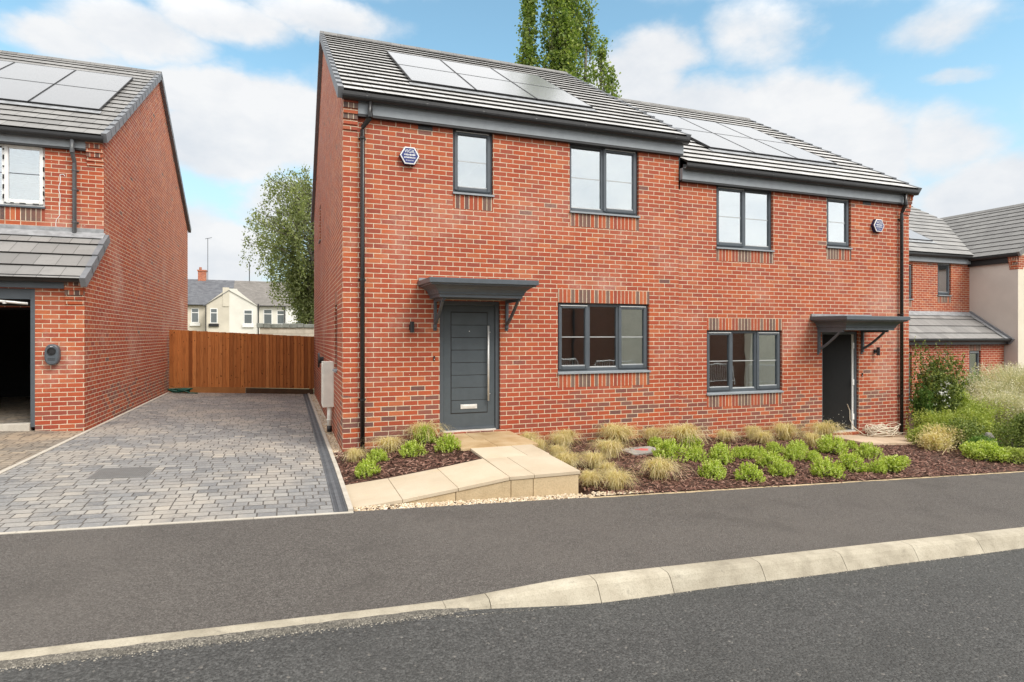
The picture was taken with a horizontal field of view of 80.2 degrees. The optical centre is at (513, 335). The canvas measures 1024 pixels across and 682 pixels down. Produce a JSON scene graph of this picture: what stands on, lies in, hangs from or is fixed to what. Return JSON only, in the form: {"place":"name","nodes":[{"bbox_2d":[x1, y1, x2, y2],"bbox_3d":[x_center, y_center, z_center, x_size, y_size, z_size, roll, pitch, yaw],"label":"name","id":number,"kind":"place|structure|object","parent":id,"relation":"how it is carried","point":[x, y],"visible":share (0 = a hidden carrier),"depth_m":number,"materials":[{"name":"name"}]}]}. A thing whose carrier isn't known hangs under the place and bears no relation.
{"place":"outdoors","nodes":[
{"label":"outdoors","id":0,"kind":"place"},
{"bbox_2d":[0,431,83,470],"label":"neighbour driveway","id":1,"kind":"structure","parent":0,"point":[16,447],"depth_m":8.88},
{"bbox_2d":[0,392,333,531],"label":"driveway","id":2,"kind":"structure","parent":0,"point":[211,456],"depth_m":7.51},
{"bbox_2d":[86,466,156,478],"bbox_3d":[-4.642,1.635,7.234,0.600,0.050,0.580,0,0,-20],"label":"inspection cover","id":3,"kind":"object","parent":2,"relation":"on","point":[124,472],"visible":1,"depth_m":7.21,"materials":[{"name":"metal"}]},
{"bbox_2d":[345,431,579,507],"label":"path","id":4,"kind":"structure","parent":0,"point":[509,464],"depth_m":7.14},
{"bbox_2d":[0,472,1023,651],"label":"pavement","id":5,"kind":"structure","parent":0,"point":[57,588],"depth_m":5.17,"materials":[{"name":"asphalt"}]},
{"bbox_2d":[0,392,353,534],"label":"edging strip","id":6,"kind":"object","parent":5,"relation":"on","point":[343,487],"visible":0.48,"depth_m":6.50,"materials":[{"name":"concrete"}]},
{"bbox_2d":[303,394,347,511],"bbox_3d":[-3.988,1.769,12.153,0.131,0.114,12.940,0,0,-20],"label":"channel drain","id":7,"kind":"object","parent":6,"relation":"in","point":[337,497],"visible":0.99,"depth_m":7.98,"materials":[{"name":"metal"}]},
{"bbox_2d":[589,471,1023,497],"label":"bed edging","id":8,"kind":"object","parent":5,"relation":"on","point":[794,485],"visible":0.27,"depth_m":8.07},
{"bbox_2d":[0,548,1023,681],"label":"road","id":9,"kind":"structure","parent":0,"point":[958,619],"depth_m":3.92,"materials":[{"name":"asphalt"}]},
{"bbox_2d":[0,608,468,668],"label":"kerb haunch","id":10,"kind":"object","parent":9,"relation":"on","point":[68,656],"visible":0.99,"depth_m":3.69,"materials":[{"name":"concrete"}]},
{"bbox_2d":[0,527,1023,660],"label":"kerb","id":11,"kind":"structure","parent":9,"relation":"on","point":[613,586],"depth_m":4.85,"materials":[{"name":"concrete"}]},
{"bbox_2d":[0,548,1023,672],"bbox_3d":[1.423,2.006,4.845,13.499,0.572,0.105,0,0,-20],"label":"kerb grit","id":12,"kind":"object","parent":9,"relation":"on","point":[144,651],"visible":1,"depth_m":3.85,"materials":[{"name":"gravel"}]},
{"bbox_2d":[0,0,1023,281],"label":"sky","id":13,"kind":"structure","parent":0,"point":[928,95],"materials":[{"name":"blue"}]},
{"bbox_2d":[33,388,1014,496],"bbox_3d":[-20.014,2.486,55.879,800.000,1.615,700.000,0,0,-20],"label":"ground","id":14,"kind":"structure","parent":0,"point":[697,490],"depth_m":9.59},
{"bbox_2d":[0,50,190,430],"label":"brick house","id":15,"kind":"structure","parent":14,"relation":"on","point":[95,227],"depth_m":11.77,"materials":[{"name":"red brick"}]},
{"bbox_2d":[0,300,29,309],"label":"garage door","id":16,"kind":"structure","parent":15,"relation":"in","point":[1,304],"depth_m":10.63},
{"bbox_2d":[0,144,45,208],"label":"window","id":17,"kind":"structure","parent":15,"relation":"in","point":[6,201],"depth_m":10.74,"materials":[{"name":"white plastic"}]},
{"bbox_2d":[188,237,234,332],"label":"terraced house","id":18,"kind":"structure","parent":14,"relation":"on","point":[208,305],"depth_m":61.04,"materials":[{"name":"beige paint"}]},
{"bbox_2d":[190,308,199,325],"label":"window","id":19,"kind":"structure","parent":18,"relation":"in","point":[194,311],"depth_m":61.00,"materials":[{"name":"white plastic"}]},
{"bbox_2d":[209,308,218,326],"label":"window","id":20,"kind":"structure","parent":18,"relation":"in","point":[213,311],"depth_m":58.89,"materials":[{"name":"white plastic"}]},
{"bbox_2d":[169,330,313,393],"bbox_3d":[-7.809,0.824,17.618,3.874,2.001,0.173,0,0,-15],"label":"timber fence","id":21,"kind":"object","parent":14,"relation":"on","point":[212,362],"visible":0.99,"depth_m":17.55,"materials":[{"name":"wood"}]},
{"bbox_2d":[229,262,285,333],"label":"terraced house","id":22,"kind":"structure","parent":14,"relation":"on","point":[251,305],"depth_m":63.20,"materials":[{"name":"beige paint"}]},
{"bbox_2d":[242,310,253,326],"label":"window","id":23,"kind":"structure","parent":22,"relation":"in","point":[248,314],"depth_m":59.96,"materials":[{"name":"white plastic"}]},
{"bbox_2d":[263,309,271,323],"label":"window","id":24,"kind":"structure","parent":22,"relation":"in","point":[267,313],"depth_m":63.39,"materials":[{"name":"white plastic"}]},
{"bbox_2d":[238,164,313,323],"bbox_3d":[-12.321,-4.330,36.914,7.932,12.217,8.366,0,0,-20],"label":"birch tree","id":25,"kind":"object","parent":14,"relation":"on","point":[298,280],"visible":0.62,"depth_m":35.50,"materials":[{"name":"green plant"}]},
{"bbox_2d":[257,323,313,335],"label":"block wall","id":26,"kind":"structure","parent":14,"relation":"on","point":[296,329],"depth_m":32.18,"materials":[{"name":"concrete"}]},
{"bbox_2d":[286,288,299,324],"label":"terraced house","id":27,"kind":"structure","parent":14,"relation":"on","point":[289,318],"depth_m":64.17,"materials":[{"name":"white paint"}]},
{"bbox_2d":[311,31,690,451],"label":"brick house","id":28,"kind":"structure","parent":14,"relation":"on","point":[496,245],"depth_m":10.10,"materials":[{"name":"red brick"}]},
{"bbox_2d":[443,305,494,429],"bbox_3d":[-0.707,0.504,9.774,0.864,1.981,0.120,0,0,-20],"label":"door","id":29,"kind":"structure","parent":28,"relation":"in","point":[468,331],"depth_m":9.78,"materials":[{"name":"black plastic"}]},
{"bbox_2d":[453,129,494,196],"bbox_3d":[-0.656,-2.778,9.782,0.690,1.061,0.161,0,0,-20],"label":"window","id":30,"kind":"structure","parent":28,"relation":"in","point":[462,190],"depth_m":9.78,"materials":[{"name":"grey plastic"}]},
{"bbox_2d":[558,303,650,373],"bbox_3d":[1.578,0.038,10.616,1.816,1.219,0.161,0,0,-20],"label":"window","id":31,"kind":"structure","parent":28,"relation":"in","point":[618,367],"depth_m":10.66,"materials":[{"name":"grey plastic"}]},
{"bbox_2d":[570,144,640,217],"bbox_3d":[1.582,-2.702,10.617,1.374,1.213,0.161,0,0,-20],"label":"window","id":32,"kind":"structure","parent":28,"relation":"in","point":[602,210],"depth_m":10.63,"materials":[{"name":"grey plastic"}]},
{"bbox_2d":[513,0,540,66],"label":"poplar tree","id":33,"kind":"object","parent":14,"relation":"on","point":[528,34],"visible":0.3,"depth_m":29.82,"materials":[{"name":"green plant"}]},
{"bbox_2d":[538,0,584,79],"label":"poplar tree","id":34,"kind":"object","parent":14,"relation":"on","point":[560,42],"visible":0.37,"depth_m":29.75,"materials":[{"name":"green plant"}]},
{"bbox_2d":[548,0,599,84],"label":"poplar tree","id":35,"kind":"object","parent":14,"relation":"on","point":[575,7],"visible":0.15,"depth_m":31.33,"materials":[{"name":"green plant"}]},
{"bbox_2d":[586,33,621,97],"bbox_3d":[4.143,-5.764,27.306,2.235,15.597,1.912,0,0,-20],"label":"poplar tree","id":36,"kind":"object","parent":14,"relation":"on","point":[601,53],"visible":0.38,"depth_m":27.19,"materials":[{"name":"green plant"}]},
{"bbox_2d":[617,97,921,437],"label":"brick house","id":37,"kind":"structure","parent":14,"relation":"on","point":[793,279],"depth_m":12.23,"materials":[{"name":"red brick"}]},
{"bbox_2d":[706,330,783,394],"bbox_3d":[4.424,0.497,11.677,1.816,1.217,0.161,0,0,-20],"label":"window","id":38,"kind":"structure","parent":37,"relation":"in","point":[729,389],"depth_m":11.72,"materials":[{"name":"grey plastic"}]},
{"bbox_2d":[716,186,774,251],"bbox_3d":[4.420,-2.244,11.676,1.374,1.213,0.161,0,0,-20],"label":"window","id":39,"kind":"structure","parent":37,"relation":"in","point":[762,199],"depth_m":11.75,"materials":[{"name":"grey glass"}]},
{"bbox_2d":[823,335,850,428],"bbox_3d":[6.696,0.962,12.854,0.864,1.981,0.045,0,0,18],"label":"door","id":40,"kind":"structure","parent":37,"relation":"in","point":[837,355],"depth_m":12.79,"materials":[{"name":"black plastic"}]},
{"bbox_2d":[826,198,852,248],"bbox_3d":[6.658,-2.320,12.511,0.690,1.061,0.161,0,0,-20],"label":"window","id":41,"kind":"structure","parent":37,"relation":"in","point":[837,209],"depth_m":12.53,"materials":[{"name":"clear glass"}]},
{"bbox_2d":[909,203,1023,412],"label":"brick house","id":42,"kind":"structure","parent":14,"relation":"on","point":[966,283],"depth_m":20.39,"materials":[{"name":"red brick"}]},
{"bbox_2d":[938,263,951,295],"bbox_3d":[14.642,-1.928,20.719,0.673,1.144,0.161,0,0,-20],"label":"window","id":43,"kind":"structure","parent":42,"relation":"in","point":[943,268],"depth_m":20.74,"materials":[{"name":"grey glass"}]},
{"bbox_2d":[333,435,1023,510],"bbox_3d":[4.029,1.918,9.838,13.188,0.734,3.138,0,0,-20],"label":"bark mulch","id":44,"kind":"object","parent":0,"point":[886,475],"visible":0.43,"depth_m":8.87,"materials":[{"name":"wood"}]},
{"bbox_2d":[339,447,370,462],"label":"grass tuft","id":45,"kind":"object","parent":44,"relation":"on","point":[354,454],"visible":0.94,"depth_m":8.34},
{"bbox_2d":[354,458,381,478],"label":"hebe shrub","id":46,"kind":"object","parent":44,"relation":"on","point":[366,466],"visible":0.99,"depth_m":7.58,"materials":[{"name":"green plant"}]},
{"bbox_2d":[364,448,389,462],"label":"hebe shrub","id":47,"kind":"object","parent":44,"relation":"on","point":[376,455],"visible":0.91,"depth_m":8.23,"materials":[{"name":"green plant"}]},
{"bbox_2d":[360,434,408,452],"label":"grass tuft","id":48,"kind":"object","parent":44,"relation":"on","point":[388,445],"visible":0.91,"depth_m":8.71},
{"bbox_2d":[398,439,427,457],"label":"hebe shrub","id":49,"kind":"object","parent":44,"relation":"on","point":[412,449],"visible":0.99,"depth_m":8.37,"materials":[{"name":"green plant"}]},
{"bbox_2d":[393,420,453,441],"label":"grass tuft","id":50,"kind":"object","parent":44,"relation":"on","point":[421,424],"visible":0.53,"depth_m":9.16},
{"bbox_2d":[412,424,436,443],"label":"hebe shrub","id":51,"kind":"object","parent":44,"relation":"on","point":[421,439],"visible":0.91,"depth_m":9.02,"materials":[{"name":"green plant"}]},
{"bbox_2d":[434,432,460,452],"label":"hebe shrub","id":52,"kind":"object","parent":44,"relation":"on","point":[451,442],"visible":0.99,"depth_m":8.43,"materials":[{"name":"green plant"}]},
{"bbox_2d":[310,394,652,510],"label":"gravel","id":53,"kind":"structure","parent":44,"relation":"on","point":[333,442],"depth_m":6.87,"materials":[{"name":"gravel"}]},
{"bbox_2d":[545,443,573,457],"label":"grass tuft","id":54,"kind":"object","parent":44,"relation":"on","point":[558,447],"visible":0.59,"depth_m":8.91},
{"bbox_2d":[542,432,582,448],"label":"grass tuft","id":55,"kind":"object","parent":44,"relation":"on","point":[561,439],"visible":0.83,"depth_m":9.56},
{"bbox_2d":[543,428,585,442],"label":"grass tuft","id":56,"kind":"object","parent":44,"relation":"on","point":[562,432],"visible":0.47,"depth_m":10.02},
{"bbox_2d":[549,450,590,469],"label":"grass tuft","id":57,"kind":"object","parent":44,"relation":"on","point":[566,457],"visible":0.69,"depth_m":8.32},
{"bbox_2d":[574,450,612,468],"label":"grass tuft","id":58,"kind":"object","parent":44,"relation":"on","point":[594,459],"visible":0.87,"depth_m":8.38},
{"bbox_2d":[578,468,610,489],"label":"grass tuft","id":59,"kind":"object","parent":44,"relation":"on","point":[590,478],"visible":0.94,"depth_m":7.49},
{"bbox_2d":[591,460,623,476],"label":"grass tuft","id":60,"kind":"object","parent":44,"relation":"on","point":[608,465],"visible":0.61,"depth_m":8.01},
{"bbox_2d":[583,437,634,458],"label":"grass tuft","id":61,"kind":"object","parent":44,"relation":"on","point":[609,448],"visible":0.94,"depth_m":9.08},
{"bbox_2d":[587,466,640,493],"bbox_3d":[1.286,1.754,7.492,0.719,0.243,0.760,0,0,14],"label":"grass tuft","id":62,"kind":"object","parent":44,"relation":"on","point":[617,479],"visible":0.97,"depth_m":7.39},
{"bbox_2d":[582,422,646,446],"bbox_3d":[1.731,1.632,10.189,1.069,0.354,1.283,0,0,-39],"label":"grass tuft","id":63,"kind":"object","parent":44,"relation":"on","point":[613,431],"visible":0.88,"depth_m":10.08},
{"bbox_2d":[622,446,655,454],"bbox_3d":[2.037,1.849,9.672,0.620,0.082,0.480,0,0,-20],"label":"drain cover","id":64,"kind":"object","parent":44,"relation":"on","point":[645,450],"visible":0.48,"depth_m":9.60,"materials":[{"name":"concrete"}]},
{"bbox_2d":[635,426,671,441],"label":"grass tuft","id":65,"kind":"object","parent":44,"relation":"on","point":[651,433],"visible":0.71,"depth_m":10.51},
{"bbox_2d":[627,454,691,480],"bbox_3d":[1.962,1.748,8.054,0.925,0.290,1.016,0,0,-31],"label":"grass tuft","id":66,"kind":"object","parent":44,"relation":"on","point":[658,467],"visible":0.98,"depth_m":8.00,"materials":[{"name":"plant"}]},
{"bbox_2d":[651,437,690,462],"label":"hebe shrub","id":67,"kind":"object","parent":44,"relation":"on","point":[671,449],"visible":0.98,"depth_m":9.16,"materials":[{"name":"green plant"}]},
{"bbox_2d":[644,422,718,446],"bbox_3d":[2.888,1.680,10.461,1.309,0.366,1.432,0,0,-34],"label":"grass tuft","id":68,"kind":"object","parent":44,"relation":"on","point":[679,432],"visible":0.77,"depth_m":10.34,"materials":[{"name":"plant"}]},
{"bbox_2d":[680,435,704,447],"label":"hebe shrub","id":69,"kind":"object","parent":44,"relation":"on","point":[689,443],"visible":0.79,"depth_m":10.15,"materials":[{"name":"green plant"}]},
{"bbox_2d":[685,445,709,462],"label":"hebe shrub","id":70,"kind":"object","parent":44,"relation":"on","point":[698,455],"visible":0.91,"depth_m":9.17,"materials":[{"name":"green plant"}]},
{"bbox_2d":[697,458,726,480],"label":"hebe shrub","id":71,"kind":"object","parent":44,"relation":"on","point":[709,470],"visible":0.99,"depth_m":8.25,"materials":[{"name":"green plant"}]},
{"bbox_2d":[707,442,734,465],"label":"hebe shrub","id":72,"kind":"object","parent":44,"relation":"on","point":[718,450],"visible":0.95,"depth_m":9.11,"materials":[{"name":"green plant"}]},
{"bbox_2d":[707,428,744,441],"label":"grass tuft","id":73,"kind":"object","parent":44,"relation":"on","point":[724,435],"visible":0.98,"depth_m":10.87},
{"bbox_2d":[731,445,748,458],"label":"hebe shrub","id":74,"kind":"object","parent":44,"relation":"on","point":[738,453],"visible":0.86,"depth_m":9.54,"materials":[{"name":"green plant"}]},
{"bbox_2d":[733,462,765,482],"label":"hebe shrub","id":75,"kind":"object","parent":44,"relation":"on","point":[751,471],"visible":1,"depth_m":8.18,"materials":[{"name":"green plant"}]},
{"bbox_2d":[740,445,759,458],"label":"hebe shrub","id":76,"kind":"object","parent":44,"relation":"on","point":[751,452],"visible":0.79,"depth_m":9.57,"materials":[{"name":"green plant"}]},
{"bbox_2d":[739,425,767,439],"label":"grass tuft","id":77,"kind":"object","parent":44,"relation":"on","point":[750,430],"visible":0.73,"depth_m":11.24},
{"bbox_2d":[744,430,779,445],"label":"grass tuft","id":78,"kind":"object","parent":44,"relation":"on","point":[763,437],"visible":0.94,"depth_m":10.84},
{"bbox_2d":[755,449,784,467],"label":"hebe shrub","id":79,"kind":"object","parent":44,"relation":"on","point":[765,458],"visible":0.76,"depth_m":9.09,"materials":[{"name":"green plant"}]},
{"bbox_2d":[767,458,796,476],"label":"hebe shrub","id":80,"kind":"object","parent":44,"relation":"on","point":[785,469],"visible":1,"depth_m":8.57,"materials":[{"name":"green plant"}]},
{"bbox_2d":[762,421,812,440],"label":"grass tuft","id":81,"kind":"object","parent":44,"relation":"on","point":[783,431],"visible":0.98,"depth_m":11.36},
{"bbox_2d":[782,443,807,461],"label":"hebe shrub","id":82,"kind":"object","parent":44,"relation":"on","point":[794,453],"visible":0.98,"depth_m":9.60,"materials":[{"name":"green plant"}]},
{"bbox_2d":[796,431,824,446],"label":"grass tuft","id":83,"kind":"object","parent":44,"relation":"on","point":[810,438],"visible":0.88,"depth_m":10.87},
{"bbox_2d":[802,450,822,462],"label":"hebe shrub","id":84,"kind":"object","parent":44,"relation":"on","point":[813,455],"visible":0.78,"depth_m":9.61,"materials":[{"name":"green plant"}]},
{"bbox_2d":[809,455,845,479],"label":"hebe shrub","id":85,"kind":"object","parent":44,"relation":"on","point":[819,467],"visible":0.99,"depth_m":8.62,"materials":[{"name":"green plant"}]},
{"bbox_2d":[794,420,861,441],"bbox_3d":[6.002,1.820,11.715,1.235,0.367,1.187,0,0,5],"label":"grass tuft","id":86,"kind":"object","parent":44,"relation":"on","point":[825,428],"visible":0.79,"depth_m":11.66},
{"bbox_2d":[812,433,848,455],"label":"hebe shrub","id":87,"kind":"object","parent":44,"relation":"on","point":[825,443],"visible":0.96,"depth_m":10.26,"materials":[{"name":"green plant"}]},
{"bbox_2d":[836,452,868,473],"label":"hebe shrub","id":88,"kind":"object","parent":44,"relation":"on","point":[851,464],"visible":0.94,"depth_m":9.12,"materials":[{"name":"green plant"}]},
{"bbox_2d":[852,442,886,458],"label":"hebe shrub","id":89,"kind":"object","parent":44,"relation":"on","point":[870,450],"visible":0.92,"depth_m":10.10,"materials":[{"name":"green plant"}]},
{"bbox_2d":[833,435,918,444],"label":"doorstep paving","id":90,"kind":"structure","parent":44,"relation":"on","point":[888,440],"depth_m":11.96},
{"bbox_2d":[847,404,903,436],"bbox_3d":[7.687,1.757,12.582,1.591,0.711,0.359,0,0,-16],"label":"cable coil","id":91,"kind":"object","parent":90,"relation":"on","point":[882,429],"visible":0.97,"depth_m":12.47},
{"bbox_2d":[866,459,887,473],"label":"hebe shrub","id":92,"kind":"object","parent":44,"relation":"on","point":[879,467],"visible":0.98,"depth_m":9.05,"materials":[{"name":"green plant"}]},
{"bbox_2d":[876,454,910,473],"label":"shrub","id":93,"kind":"object","parent":44,"relation":"on","point":[896,464],"visible":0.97,"depth_m":9.12,"materials":[{"name":"green plant"}]},
{"bbox_2d":[909,378,937,426],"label":"shrub","id":94,"kind":"object","parent":44,"relation":"on","point":[924,400],"visible":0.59,"depth_m":13.02,"materials":[{"name":"green plant"}]},
{"bbox_2d":[905,420,946,444],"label":"shrub","id":95,"kind":"object","parent":44,"relation":"on","point":[913,433],"visible":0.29,"depth_m":11.89,"materials":[{"name":"green plant"}]},
{"bbox_2d":[909,430,955,451],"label":"straw grass","id":96,"kind":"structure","parent":44,"relation":"on","point":[934,441],"depth_m":11.21,"materials":[{"name":"plant"}]},
{"bbox_2d":[909,336,967,429],"bbox_3d":[9.125,1.119,13.114,1.129,2.230,0.977,0,0,-20],"label":"tall shrub","id":97,"kind":"object","parent":44,"relation":"on","point":[945,392],"visible":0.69,"depth_m":13.02,"materials":[{"name":"green plant"}]},
{"bbox_2d":[917,422,968,451],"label":"straw grass","id":98,"kind":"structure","parent":44,"relation":"on","point":[938,430],"depth_m":11.48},
{"bbox_2d":[905,406,985,431],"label":"green grass","id":99,"kind":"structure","parent":44,"relation":"on","point":[938,417],"depth_m":12.33,"materials":[{"name":"green plant"}]},
{"bbox_2d":[941,414,985,448],"bbox_3d":[8.587,1.854,11.580,0.886,0.717,0.683,0,0,-20],"label":"leafy shrub","id":100,"kind":"object","parent":44,"relation":"on","point":[970,428],"visible":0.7,"depth_m":11.51,"materials":[{"name":"green plant"}]},
{"bbox_2d":[952,405,1005,439],"bbox_3d":[9.456,1.823,12.445,1.124,0.846,0.922,0,0,-20],"label":"leafy shrub","id":101,"kind":"object","parent":44,"relation":"on","point":[987,418],"visible":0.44,"depth_m":12.21,"materials":[{"name":"green plant"}]},
{"bbox_2d":[960,435,1002,450],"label":"shrub","id":102,"kind":"object","parent":44,"relation":"on","point":[981,437],"visible":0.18,"depth_m":10.92,"materials":[{"name":"green plant"}]},
{"bbox_2d":[953,397,1011,426],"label":"green grass","id":103,"kind":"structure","parent":44,"relation":"on","point":[976,405],"depth_m":13.12,"materials":[{"name":"green plant"}]},
{"bbox_2d":[959,438,1011,462],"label":"shrub","id":104,"kind":"object","parent":44,"relation":"on","point":[978,449],"visible":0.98,"depth_m":10.44,"materials":[{"name":"green plant"}]},
{"bbox_2d":[988,446,1023,464],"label":"shrub","id":105,"kind":"object","parent":44,"relation":"on","point":[1016,456],"visible":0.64,"depth_m":10.36,"materials":[{"name":"green plant"}]},
{"bbox_2d":[989,407,1023,449],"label":"round shrub","id":106,"kind":"object","parent":44,"relation":"on","point":[1017,431],"visible":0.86,"depth_m":10.97,"materials":[{"name":"green plant"}]},
{"bbox_2d":[909,413,915,431],"bbox_3d":[13.603,2.390,17.077,12.130,0.472,3.790,0,0,-20],"label":"side bed","id":107,"kind":"object","parent":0,"point":[910,424],"visible":0.02,"depth_m":15.59,"materials":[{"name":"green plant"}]},
{"bbox_2d":[947,371,973,418],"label":"leafy shrub","id":108,"kind":"object","parent":107,"relation":"on","point":[966,397],"visible":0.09,"depth_m":13.32,"materials":[{"name":"green plant"}]},
{"bbox_2d":[958,366,986,398],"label":"leafy shrub","id":109,"kind":"object","parent":107,"relation":"on","point":[969,382],"visible":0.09,"depth_m":16.83,"materials":[{"name":"green plant"}]},
{"bbox_2d":[960,359,1023,401],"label":"tall grass","id":110,"kind":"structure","parent":0,"point":[1017,376],"depth_m":15.51,"materials":[{"name":"plant"}]},
{"bbox_2d":[961,378,1023,407],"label":"tall grass","id":111,"kind":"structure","parent":0,"point":[991,385],"depth_m":14.75,"materials":[{"name":"plant"}]},
{"bbox_2d":[971,388,1023,434],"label":"tall grass","id":112,"kind":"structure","parent":0,"point":[1005,397],"depth_m":13.64,"materials":[{"name":"plant"}]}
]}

